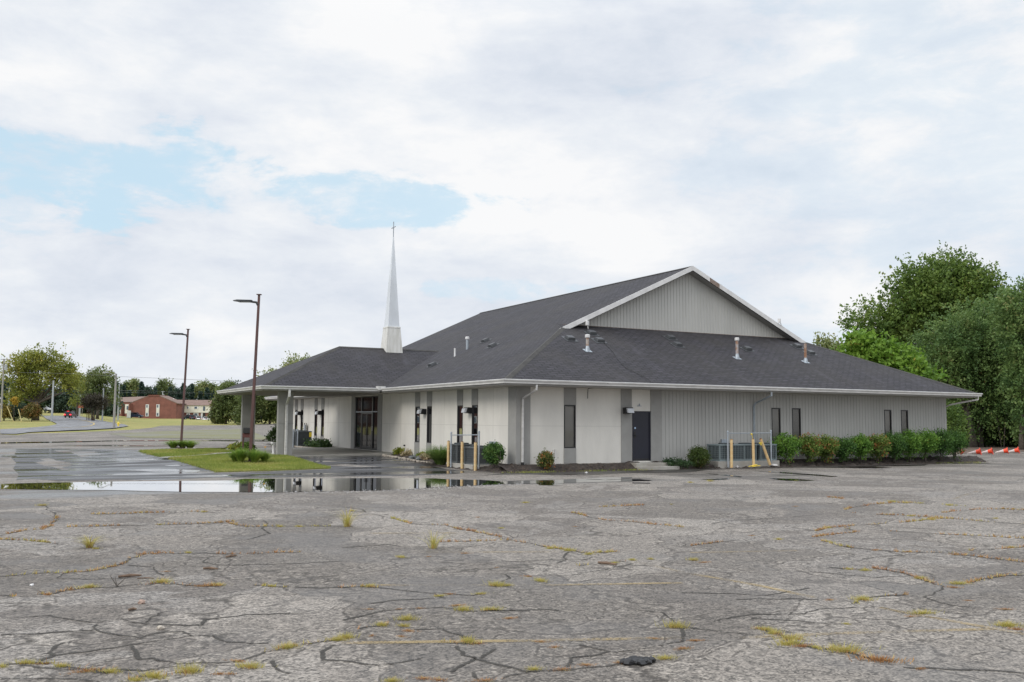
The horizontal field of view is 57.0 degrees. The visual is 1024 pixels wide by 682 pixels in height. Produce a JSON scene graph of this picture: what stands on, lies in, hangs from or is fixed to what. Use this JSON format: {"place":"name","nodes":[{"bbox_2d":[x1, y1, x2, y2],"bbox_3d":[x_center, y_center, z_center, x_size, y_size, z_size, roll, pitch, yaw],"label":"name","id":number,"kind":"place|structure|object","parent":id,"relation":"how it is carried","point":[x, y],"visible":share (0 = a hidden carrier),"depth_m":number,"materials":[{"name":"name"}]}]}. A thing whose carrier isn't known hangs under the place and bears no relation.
{"place":"outdoors","nodes":[
{"label":"outdoors","id":0,"kind":"place"},
{"bbox_2d":[0,415,127,433],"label":"road","id":1,"kind":"structure","parent":0,"point":[63,422],"depth_m":163.77,"materials":[{"name":"asphalt"}]},
{"bbox_2d":[0,411,276,434],"bbox_3d":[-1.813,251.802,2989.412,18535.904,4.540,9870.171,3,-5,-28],"label":"ground","id":2,"kind":"structure","parent":0,"point":[132,423],"depth_m":222.14,"materials":[{"name":"green plant"}]},
{"bbox_2d":[0,359,11,421],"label":"utility pole","id":3,"kind":"object","parent":2,"relation":"on","point":[4,368],"visible":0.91,"depth_m":199.78,"materials":[{"name":"grey metal"}]},
{"bbox_2d":[0,375,18,405],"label":"distant tree","id":4,"kind":"object","parent":2,"relation":"on","point":[6,389],"visible":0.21,"depth_m":287.64,"materials":[{"name":"green plant"}]},
{"bbox_2d":[9,401,25,420],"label":"roadside shrub","id":5,"kind":"object","parent":2,"relation":"on","point":[15,411],"visible":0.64,"depth_m":210.74,"materials":[{"name":"green plant"}]},
{"bbox_2d":[20,402,42,420],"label":"roadside shrub","id":6,"kind":"object","parent":2,"relation":"on","point":[30,411],"visible":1,"depth_m":203.79,"materials":[{"name":"orange plant"}]},
{"bbox_2d":[0,342,90,420],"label":"old tree","id":7,"kind":"object","parent":2,"relation":"on","point":[31,389],"visible":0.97,"depth_m":214.01,"materials":[{"name":"green plant"}]},
{"bbox_2d":[41,381,67,412],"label":"distant tree","id":8,"kind":"object","parent":2,"relation":"on","point":[55,407],"visible":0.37,"depth_m":297.45,"materials":[{"name":"green plant"}]},
{"bbox_2d":[55,389,86,412],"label":"distant tree","id":9,"kind":"object","parent":2,"relation":"on","point":[67,398],"visible":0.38,"depth_m":296.85,"materials":[{"name":"green plant"}]},
{"bbox_2d":[65,370,88,414],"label":"road tree","id":10,"kind":"object","parent":2,"relation":"on","point":[73,402],"visible":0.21,"depth_m":261.13,"materials":[{"name":"green plant"}]},
{"bbox_2d":[79,392,110,420],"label":"purple tree","id":11,"kind":"object","parent":2,"relation":"on","point":[94,401],"visible":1,"depth_m":220.91,"materials":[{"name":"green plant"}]},
{"bbox_2d":[73,364,123,418],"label":"road tree","id":12,"kind":"object","parent":2,"relation":"on","point":[97,379],"visible":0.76,"depth_m":248.92,"materials":[{"name":"green plant"}]},
{"bbox_2d":[88,394,124,416],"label":"distant tree","id":13,"kind":"object","parent":2,"relation":"on","point":[108,411],"visible":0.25,"depth_m":297.72,"materials":[{"name":"green plant"}]},
{"bbox_2d":[103,372,116,428],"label":"street light","id":14,"kind":"object","parent":2,"relation":"on","point":[114,412],"visible":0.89,"depth_m":157.52,"materials":[{"name":"grey metal"}]},
{"bbox_2d":[127,377,139,396],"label":"distant tree","id":15,"kind":"object","parent":2,"relation":"on","point":[134,382],"visible":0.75,"depth_m":398.10,"materials":[{"name":"green plant"}]},
{"bbox_2d":[116,395,185,418],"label":"brick apartments","id":16,"kind":"structure","parent":2,"relation":"on","point":[159,406],"depth_m":329.23,"materials":[{"name":"brown"}]},
{"bbox_2d":[152,377,174,394],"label":"distant tree","id":17,"kind":"object","parent":2,"relation":"on","point":[162,385],"visible":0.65,"depth_m":398.11,"materials":[{"name":"green plant"}]},
{"bbox_2d":[173,398,211,416],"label":"apartment wing","id":18,"kind":"structure","parent":2,"relation":"on","point":[197,407],"depth_m":337.16,"materials":[{"name":"beige"}]},
{"bbox_2d":[190,378,215,399],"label":"distant tree","id":19,"kind":"object","parent":2,"relation":"on","point":[199,387],"visible":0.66,"depth_m":398.25,"materials":[{"name":"green plant"}]},
{"bbox_2d":[207,395,228,423],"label":"field edge tree","id":20,"kind":"object","parent":2,"relation":"on","point":[213,420],"visible":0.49,"depth_m":233.82,"materials":[{"name":"green plant"}]},
{"bbox_2d":[208,377,240,423],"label":"field edge tree","id":21,"kind":"object","parent":2,"relation":"on","point":[228,404],"visible":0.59,"depth_m":232.95,"materials":[{"name":"green plant"}]},
{"bbox_2d":[230,395,272,424],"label":"field edge tree","id":22,"kind":"object","parent":2,"relation":"on","point":[261,401],"visible":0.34,"depth_m":223.14,"materials":[{"name":"green plant"}]},
{"bbox_2d":[256,400,276,423],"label":"field edge tree","id":23,"kind":"object","parent":2,"relation":"on","point":[271,414],"visible":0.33,"depth_m":225.65,"materials":[{"name":"green plant"}]},
{"bbox_2d":[256,350,310,375],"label":"roadside tree","id":24,"kind":"object","parent":2,"relation":"on","point":[289,360],"visible":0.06,"depth_m":189.51,"materials":[{"name":"green plant"}]},
{"bbox_2d":[391,454,519,472],"bbox_3d":[-3.217,5.441,42.255,1.661,0.428,14.000,3,-5,-28],"label":"planting bed","id":25,"kind":"object","parent":2,"relation":"on","point":[497,469],"visible":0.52,"depth_m":38.22,"materials":[{"name":"soil"}]},
{"bbox_2d":[409,444,452,464],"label":"ornamental grass","id":26,"kind":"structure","parent":25,"relation":"on","point":[438,456],"depth_m":41.13,"materials":[{"name":"plant"}]},
{"bbox_2d":[450,431,479,468],"bbox_3d":[-1.967,4.540,39.213,0.090,1.645,2.307,4,-6,-34],"label":"pipe frame","id":27,"kind":"object","parent":25,"relation":"on","point":[478,434],"visible":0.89,"depth_m":38.70,"materials":[{"name":"metal"}]},
{"bbox_2d":[446,462,489,468],"bbox_3d":[-1.784,5.273,39.766,1.000,0.220,2.650,3,-5,-28],"label":"concrete pad","id":28,"kind":"object","parent":25,"relation":"on","point":[457,465],"visible":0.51,"depth_m":38.97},
{"bbox_2d":[452,443,473,462],"bbox_3d":[-2.172,4.795,40.501,0.810,0.850,0.810,3,-5,-28],"label":"air conditioner","id":29,"kind":"object","parent":28,"relation":"on","point":[456,452],"visible":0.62,"depth_m":40.11,"materials":[{"name":"grey"}]},
{"bbox_2d":[464,445,490,464],"bbox_3d":[-1.404,4.740,39.188,0.880,0.790,0.980,3,-5,-28],"label":"air conditioner","id":30,"kind":"object","parent":28,"relation":"on","point":[468,454],"visible":0.56,"depth_m":38.85,"materials":[{"name":"grey"}]},
{"bbox_2d":[481,442,505,467],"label":"round shrub","id":31,"kind":"object","parent":25,"relation":"on","point":[494,453],"visible":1,"depth_m":37.31,"materials":[{"name":"green plant"}]},
{"bbox_2d":[217,222,982,464],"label":"church","id":32,"kind":"structure","parent":2,"relation":"on","point":[679,363],"depth_m":46.18,"materials":[{"name":"paint"}]},
{"bbox_2d":[361,413,366,447],"bbox_3d":[-8.444,5.118,53.799,0.124,2.070,0.820,3,-5,-28],"label":"door","id":33,"kind":"structure","parent":32,"relation":"in","point":[364,415],"depth_m":53.84,"materials":[{"name":"glass"}]},
{"bbox_2d":[366,412,371,447],"bbox_3d":[-8.017,5.060,53.077,0.050,2.070,0.820,3,-5,-28],"label":"door","id":34,"kind":"structure","parent":32,"relation":"in","point":[369,415],"depth_m":53.12,"materials":[{"name":"glass"}]},
{"bbox_2d":[415,406,419,441],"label":"window","id":35,"kind":"structure","parent":32,"relation":"in","point":[417,416],"depth_m":46.96,"materials":[{"name":"black glass"}]},
{"bbox_2d":[427,406,431,442],"bbox_3d":[-3.963,4.034,45.550,0.082,1.770,0.580,3,-5,-28],"label":"window","id":36,"kind":"structure","parent":32,"relation":"in","point":[429,408],"depth_m":45.62,"materials":[{"name":"black glass"}]},
{"bbox_2d":[457,405,462,442],"bbox_3d":[-2.314,3.786,42.467,0.082,1.770,0.590,3,-5,-28],"label":"window","id":37,"kind":"structure","parent":32,"relation":"in","point":[459,407],"depth_m":42.56,"materials":[{"name":"black glass"}]},
{"bbox_2d":[471,405,477,444],"bbox_3d":[-1.594,3.677,41.122,0.082,1.770,0.590,3,-5,-28],"label":"window","id":38,"kind":"structure","parent":32,"relation":"in","point":[474,407],"depth_m":41.20,"materials":[{"name":"black glass"}]},
{"bbox_2d":[564,405,575,447],"bbox_3d":[2.372,3.528,38.951,0.570,1.780,0.082,3,-5,-28],"label":"window","id":39,"kind":"structure","parent":32,"relation":"in","point":[569,410],"depth_m":38.99,"materials":[{"name":"grey glass"}]},
{"bbox_2d":[633,412,648,460],"bbox_3d":[5.564,4.105,40.578,0.860,2.070,0.142,3,-5,-28],"label":"side door","id":40,"kind":"structure","parent":32,"relation":"in","point":[640,419],"depth_m":40.59,"materials":[{"name":"blue paint"}]},
{"bbox_2d":[771,408,780,441],"bbox_3d":[12.373,4.032,44.261,0.560,1.790,0.082,3,-5,-28],"label":"window","id":41,"kind":"structure","parent":32,"relation":"in","point":[775,412],"depth_m":44.33,"materials":[{"name":"grey glass"}]},
{"bbox_2d":[792,408,800,436],"bbox_3d":[13.512,4.092,44.865,0.560,1.790,0.082,3,-5,-28],"label":"window","id":42,"kind":"structure","parent":32,"relation":"in","point":[796,412],"depth_m":44.93,"materials":[{"name":"grey glass"}]},
{"bbox_2d":[884,410,891,433],"bbox_3d":[19.031,4.378,47.795,0.530,1.790,0.082,3,-5,-28],"label":"window","id":43,"kind":"structure","parent":32,"relation":"in","point":[887,413],"depth_m":47.88,"materials":[{"name":"grey glass"}]},
{"bbox_2d":[901,410,908,442],"bbox_3d":[20.116,4.435,48.371,0.530,1.790,0.082,3,-5,-28],"label":"window","id":44,"kind":"structure","parent":32,"relation":"in","point":[905,426],"depth_m":48.45,"materials":[{"name":"grey glass"}]},
{"bbox_2d":[812,331,845,352],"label":"thin tree","id":45,"kind":"object","parent":2,"relation":"on","point":[827,342],"visible":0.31,"depth_m":79.96,"materials":[{"name":"green plant"}]},
{"bbox_2d":[829,326,953,382],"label":"sumac tree","id":46,"kind":"object","parent":2,"relation":"on","point":[868,346],"visible":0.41,"depth_m":71.20,"materials":[{"name":"green plant"}]},
{"bbox_2d":[833,240,1023,405],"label":"maple tree","id":47,"kind":"object","parent":2,"relation":"on","point":[926,290],"visible":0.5,"depth_m":91.03,"materials":[{"name":"green plant"}]},
{"bbox_2d":[946,399,970,446],"bbox_3d":[28.066,5.505,59.811,2.069,3.713,2.146,0,-5,0],"label":"young tree","id":48,"kind":"object","parent":2,"relation":"on","point":[955,418],"visible":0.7,"depth_m":59.42,"materials":[{"name":"green plant"}]},
{"bbox_2d":[906,289,1023,446],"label":"feathery tree","id":49,"kind":"object","parent":2,"relation":"on","point":[969,337],"visible":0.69,"depth_m":80.62,"materials":[{"name":"green plant"}]},
{"bbox_2d":[947,407,1001,446],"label":"undergrowth shrub","id":50,"kind":"object","parent":2,"relation":"on","point":[985,438],"visible":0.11,"depth_m":82.47,"materials":[{"name":"green plant"}]},
{"bbox_2d":[971,344,1010,446],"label":"slender tree","id":51,"kind":"object","parent":2,"relation":"on","point":[990,362],"visible":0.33,"depth_m":80.29,"materials":[{"name":"green plant"}]},
{"bbox_2d":[984,424,1018,446],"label":"undergrowth shrub","id":52,"kind":"object","parent":2,"relation":"on","point":[1009,444],"visible":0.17,"depth_m":82.99,"materials":[{"name":"green plant"}]},
{"bbox_2d":[985,274,1023,449],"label":"edge tree","id":53,"kind":"object","parent":2,"relation":"on","point":[1012,326],"visible":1,"depth_m":74.99,"materials":[{"name":"green plant"}]},
{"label":"planting bed","id":54,"kind":"structure","parent":2,"relation":"on","visible":0},
{"bbox_2d":[292,430,311,445],"bbox_3d":[-13.563,6.251,60.794,1.030,0.993,1.131,3,-5,-28],"label":"air conditioner","id":55,"kind":"object","parent":54,"relation":"on","point":[304,434],"visible":0.66,"depth_m":60.33,"materials":[{"name":"grey"}]},
{"bbox_2d":[140,447,330,472],"bbox_3d":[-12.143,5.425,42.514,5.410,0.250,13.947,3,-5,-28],"label":"lawn","id":56,"kind":"structure","parent":0,"point":[258,469],"depth_m":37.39,"materials":[{"name":"plant"}]},
{"bbox_2d":[227,448,248,461],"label":"daylily clump","id":57,"kind":"object","parent":56,"relation":"on","point":[241,456],"visible":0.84,"depth_m":40.36,"materials":[{"name":"green plant"}]},
{"bbox_2d":[233,294,261,461],"bbox_3d":[-11.609,1.591,41.004,1.220,7.319,0.420,0,-5,0],"label":"lamp post","id":58,"kind":"object","parent":56,"relation":"on","point":[254,373],"visible":0.84,"depth_m":40.99,"materials":[{"name":"metal"}]},
{"bbox_2d":[243,448,271,462],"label":"daylily clump","id":59,"kind":"object","parent":56,"relation":"on","point":[254,455],"visible":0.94,"depth_m":40.26,"materials":[{"name":"green plant"}]},
{"bbox_2d":[12,449,471,480],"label":"driveway","id":60,"kind":"structure","parent":0,"point":[26,466],"depth_m":37.83,"materials":[{"name":"asphalt"}]},
{"bbox_2d":[55,458,158,460],"bbox_3d":[-18.712,5.532,44.034,6.825,0.114,2.447,-3,-6,34],"label":"wet patch","id":61,"kind":"object","parent":60,"relation":"on","point":[110,459],"visible":1,"depth_m":44.16,"materials":[{"name":"liquid"}]},
{"bbox_2d":[131,469,199,471],"bbox_3d":[-13.350,4.945,36.066,3.586,0.020,1.600,-1,-5,18],"label":"wet patch","id":62,"kind":"object","parent":60,"relation":"on","point":[166,470],"visible":1,"depth_m":36.02,"materials":[{"name":"liquid"}]},
{"bbox_2d":[0,424,1023,681],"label":"parking lot","id":63,"kind":"structure","parent":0,"point":[316,606],"depth_m":12.30,"materials":[{"name":"asphalt"}]},
{"bbox_2d":[61,535,105,547],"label":"tall grass tuft","id":64,"kind":"object","parent":63,"relation":"on","point":[88,544],"visible":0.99,"depth_m":14.65,"materials":[{"name":"plant"}]},
{"bbox_2d":[0,440,237,443],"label":"curb","id":65,"kind":"structure","parent":63,"relation":"on","point":[116,440],"depth_m":82.76,"materials":[{"name":"grey concrete"}]},
{"bbox_2d":[126,667,170,680],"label":"grass tuft","id":66,"kind":"object","parent":63,"relation":"on","point":[156,675],"visible":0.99,"depth_m":7.34,"materials":[{"name":"plant"}]},
{"bbox_2d":[169,329,189,447],"bbox_3d":[-20.362,2.877,57.449,1.220,7.260,0.420,0,-5,0],"label":"lamp post","id":67,"kind":"object","parent":63,"relation":"on","point":[183,402],"visible":1,"depth_m":57.44,"materials":[{"name":"metal"}]},
{"bbox_2d":[113,429,266,439],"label":"worn gravel","id":68,"kind":"structure","parent":63,"relation":"on","point":[221,434],"depth_m":111.94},
{"bbox_2d":[174,659,216,675],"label":"grass tuft","id":69,"kind":"object","parent":63,"relation":"on","point":[189,669],"visible":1,"depth_m":7.49,"materials":[{"name":"plant"}]},
{"bbox_2d":[235,659,276,668],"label":"grass tuft","id":70,"kind":"object","parent":63,"relation":"on","point":[251,665],"visible":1,"depth_m":7.66,"materials":[{"name":"plant"}]},
{"bbox_2d":[255,447,392,455],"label":"porch slab","id":71,"kind":"structure","parent":63,"relation":"on","point":[324,451],"depth_m":50.58,"materials":[{"name":"concrete"}]},
{"bbox_2d":[262,425,276,453],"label":"potted shrub","id":72,"kind":"object","parent":71,"relation":"on","point":[272,436],"visible":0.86,"depth_m":48.14,"materials":[{"name":"green plant"}]},
{"bbox_2d":[0,478,652,491],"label":"puddle","id":73,"kind":"object","parent":63,"relation":"on","point":[299,484],"visible":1,"depth_m":28.76,"materials":[{"name":"grey liquid"}]},
{"bbox_2d":[329,508,361,526],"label":"tall grass tuft","id":74,"kind":"object","parent":63,"relation":"on","point":[346,520],"visible":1,"depth_m":17.76,"materials":[{"name":"plant"}]},
{"bbox_2d":[421,529,454,548],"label":"tall grass tuft","id":75,"kind":"object","parent":63,"relation":"on","point":[434,543],"visible":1,"depth_m":14.87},
{"bbox_2d":[348,637,660,643],"bbox_3d":[0.028,2.748,8.659,3.151,0.001,0.116,1,-5,-5],"label":"parking line","id":76,"kind":"object","parent":63,"relation":"on","point":[439,641],"visible":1,"depth_m":8.60,"materials":[{"name":"beige paint"}]},
{"bbox_2d":[0,502,1022,680],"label":"pavement cracks","id":77,"kind":"object","parent":63,"relation":"on","point":[272,662],"visible":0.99,"depth_m":9.13,"materials":[{"name":"asphalt"}]},
{"bbox_2d":[0,496,1023,678],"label":"crack weeds","id":78,"kind":"object","parent":63,"relation":"on","point":[341,586],"visible":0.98,"depth_m":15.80,"materials":[{"name":"plant"}]},
{"bbox_2d":[620,655,642,665],"bbox_3d":[1.016,2.677,7.896,0.248,0.076,0.158,3,-5,-28],"label":"asphalt lump","id":79,"kind":"object","parent":63,"relation":"on","point":[630,660],"visible":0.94,"depth_m":7.84,"materials":[{"name":"asphalt"}]},
{"bbox_2d":[637,656,655,665],"bbox_3d":[1.121,2.679,7.900,0.221,0.071,0.161,3,-5,-28],"label":"asphalt lump","id":80,"kind":"object","parent":63,"relation":"on","point":[645,660],"visible":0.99,"depth_m":7.85,"materials":[{"name":"asphalt"}]},
{"bbox_2d":[631,462,679,469],"bbox_3d":[5.991,5.335,40.143,2.120,0.310,0.965,3,-5,-28],"label":"concrete step","id":81,"kind":"object","parent":63,"relation":"on","point":[652,465],"visible":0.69,"depth_m":39.77,"materials":[{"name":"concrete"}]},
{"bbox_2d":[491,463,980,474],"bbox_3d":[12.029,5.598,41.468,29.400,0.001,2.010,3,-5,-28],"label":"wet margin","id":82,"kind":"object","parent":63,"relation":"on","point":[614,472],"visible":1,"depth_m":38.10,"materials":[{"name":"concrete"}]},
{"bbox_2d":[498,455,985,472],"bbox_3d":[12.533,5.636,43.290,29.000,0.531,1.614,3,-5,-28],"label":"planting bed","id":83,"kind":"object","parent":63,"relation":"on","point":[629,465],"visible":0.66,"depth_m":43.66,"materials":[{"name":"soil"}]},
{"bbox_2d":[534,447,556,469],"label":"round shrub","id":84,"kind":"object","parent":83,"relation":"on","point":[546,458],"visible":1,"depth_m":37.29,"materials":[{"name":"green plant"}]},
{"bbox_2d":[662,456,695,468],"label":"ground cover plant","id":85,"kind":"object","parent":83,"relation":"on","point":[680,462],"visible":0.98,"depth_m":40.26,"materials":[{"name":"green plant"}]},
{"bbox_2d":[685,444,711,468],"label":"round shrub","id":86,"kind":"object","parent":83,"relation":"on","point":[700,456],"visible":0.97,"depth_m":40.66,"materials":[{"name":"green plant"}]},
{"bbox_2d":[707,460,779,467],"bbox_3d":[10.341,5.519,42.362,3.550,0.300,0.960,3,-5,-28],"label":"concrete pad","id":87,"kind":"object","parent":83,"relation":"on","point":[723,464],"visible":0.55,"depth_m":41.72,"materials":[{"name":"concrete"}]},
{"bbox_2d":[707,443,744,460],"bbox_3d":[9.528,4.933,41.974,1.480,0.790,0.870,3,-5,-28],"label":"air conditioner","id":88,"kind":"object","parent":87,"relation":"on","point":[718,452],"visible":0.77,"depth_m":41.68,"materials":[{"name":"paint"}]},
{"bbox_2d":[738,443,756,460],"bbox_3d":[10.515,4.990,42.566,0.750,0.790,0.750,3,-5,-28],"label":"air conditioner","id":89,"kind":"object","parent":87,"relation":"on","point":[748,451],"visible":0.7,"depth_m":42.26,"materials":[{"name":"paint"}]},
{"bbox_2d":[755,443,776,460],"bbox_3d":[11.399,5.030,42.967,0.980,0.790,0.870,3,-5,-28],"label":"air conditioner","id":90,"kind":"object","parent":87,"relation":"on","point":[761,456],"visible":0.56,"depth_m":42.61,"materials":[{"name":"paint"}]},
{"bbox_2d":[503,461,984,473],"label":"bank grass","id":91,"kind":"structure","parent":83,"relation":"on","point":[639,469],"depth_m":37.87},
{"bbox_2d":[727,430,771,467],"bbox_3d":[10.561,4.781,41.891,2.602,1.666,0.086,3,-5,-28],"label":"pipe frame","id":92,"kind":"object","parent":83,"relation":"on","point":[728,433],"visible":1,"depth_m":41.63,"materials":[{"name":"metal"}]},
{"bbox_2d":[767,431,803,464],"bbox_3d":[12.564,4.913,43.290,1.641,1.618,1.414,-1,-5,14],"label":"hedge shrub","id":93,"kind":"object","parent":83,"relation":"on","point":[788,444],"visible":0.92,"depth_m":43.06,"materials":[{"name":"green plant"}]},
{"bbox_2d":[797,432,825,463],"bbox_3d":[13.869,5.020,43.995,1.402,1.628,1.424,0,-5,0],"label":"hedge shrub","id":94,"kind":"object","parent":83,"relation":"on","point":[810,446],"visible":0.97,"depth_m":43.76,"materials":[{"name":"green plant"}]},
{"bbox_2d":[816,434,840,463],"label":"hedge shrub","id":95,"kind":"object","parent":83,"relation":"on","point":[830,447],"visible":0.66,"depth_m":44.20,"materials":[{"name":"green plant"}]},
{"bbox_2d":[834,434,857,462],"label":"hedge shrub","id":96,"kind":"object","parent":83,"relation":"on","point":[847,447],"visible":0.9,"depth_m":44.73,"materials":[{"name":"green plant"}]},
{"bbox_2d":[849,430,873,461],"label":"hedge shrub","id":97,"kind":"object","parent":83,"relation":"on","point":[861,441],"visible":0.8,"depth_m":45.29,"materials":[{"name":"green plant"}]},
{"bbox_2d":[867,432,892,462],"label":"hedge shrub","id":98,"kind":"object","parent":83,"relation":"on","point":[881,444],"visible":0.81,"depth_m":45.88,"materials":[{"name":"green plant"}]},
{"bbox_2d":[883,430,910,462],"bbox_3d":[18.951,5.211,46.689,1.628,1.686,1.429,0,-5,0],"label":"hedge shrub","id":99,"kind":"object","parent":83,"relation":"on","point":[898,441],"visible":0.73,"depth_m":46.41,"materials":[{"name":"green plant"}]},
{"bbox_2d":[896,429,923,461],"bbox_3d":[19.899,5.214,47.144,1.493,1.768,1.471,0,-5,0],"label":"hedge shrub","id":100,"kind":"object","parent":83,"relation":"on","point":[914,442],"visible":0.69,"depth_m":46.95,"materials":[{"name":"green plant"}]},
{"bbox_2d":[916,426,940,460],"bbox_3d":[20.944,5.243,47.741,1.567,1.826,1.450,0,-5,0],"label":"hedge shrub","id":101,"kind":"object","parent":83,"relation":"on","point":[930,440],"visible":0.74,"depth_m":47.48,"materials":[{"name":"green plant"}]},
{"bbox_2d":[930,427,957,460],"bbox_3d":[22.007,5.302,48.278,1.463,1.815,1.520,0,-5,0],"label":"hedge shrub","id":102,"kind":"object","parent":83,"relation":"on","point":[945,441],"visible":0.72,"depth_m":48.05,"materials":[{"name":"green plant"}]},
{"bbox_2d":[945,427,969,461],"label":"hedge shrub","id":103,"kind":"object","parent":83,"relation":"on","point":[960,442],"visible":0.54,"depth_m":48.55,"materials":[{"name":"green plant"}]},
{"bbox_2d":[769,636,811,647],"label":"grass tuft","id":104,"kind":"object","parent":63,"relation":"on","point":[781,643],"visible":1,"depth_m":8.59,"materials":[{"name":"plant"}]},
{"bbox_2d":[814,640,884,653],"bbox_3d":[3.018,2.705,8.365,0.648,0.086,0.417,0,-5,5],"label":"grass tuft","id":105,"kind":"object","parent":63,"relation":"on","point":[846,649],"visible":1,"depth_m":8.33,"materials":[{"name":"plant"}]},
{"bbox_2d":[845,651,913,663],"bbox_3d":[3.126,2.694,8.051,0.591,0.058,0.266,-1,-5,16],"label":"weed tuft","id":106,"kind":"object","parent":63,"relation":"on","point":[877,659],"visible":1,"depth_m":8.03,"materials":[{"name":"plant"}]},
{"bbox_2d":[952,445,1023,453],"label":"barrier","id":107,"kind":"object","parent":63,"relation":"on","point":[971,449],"visible":0.23,"depth_m":76.55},
{"bbox_2d":[0,0,1023,398],"label":"sky","id":108,"kind":"structure","parent":0,"point":[165,164],"materials":[{"name":"white"}]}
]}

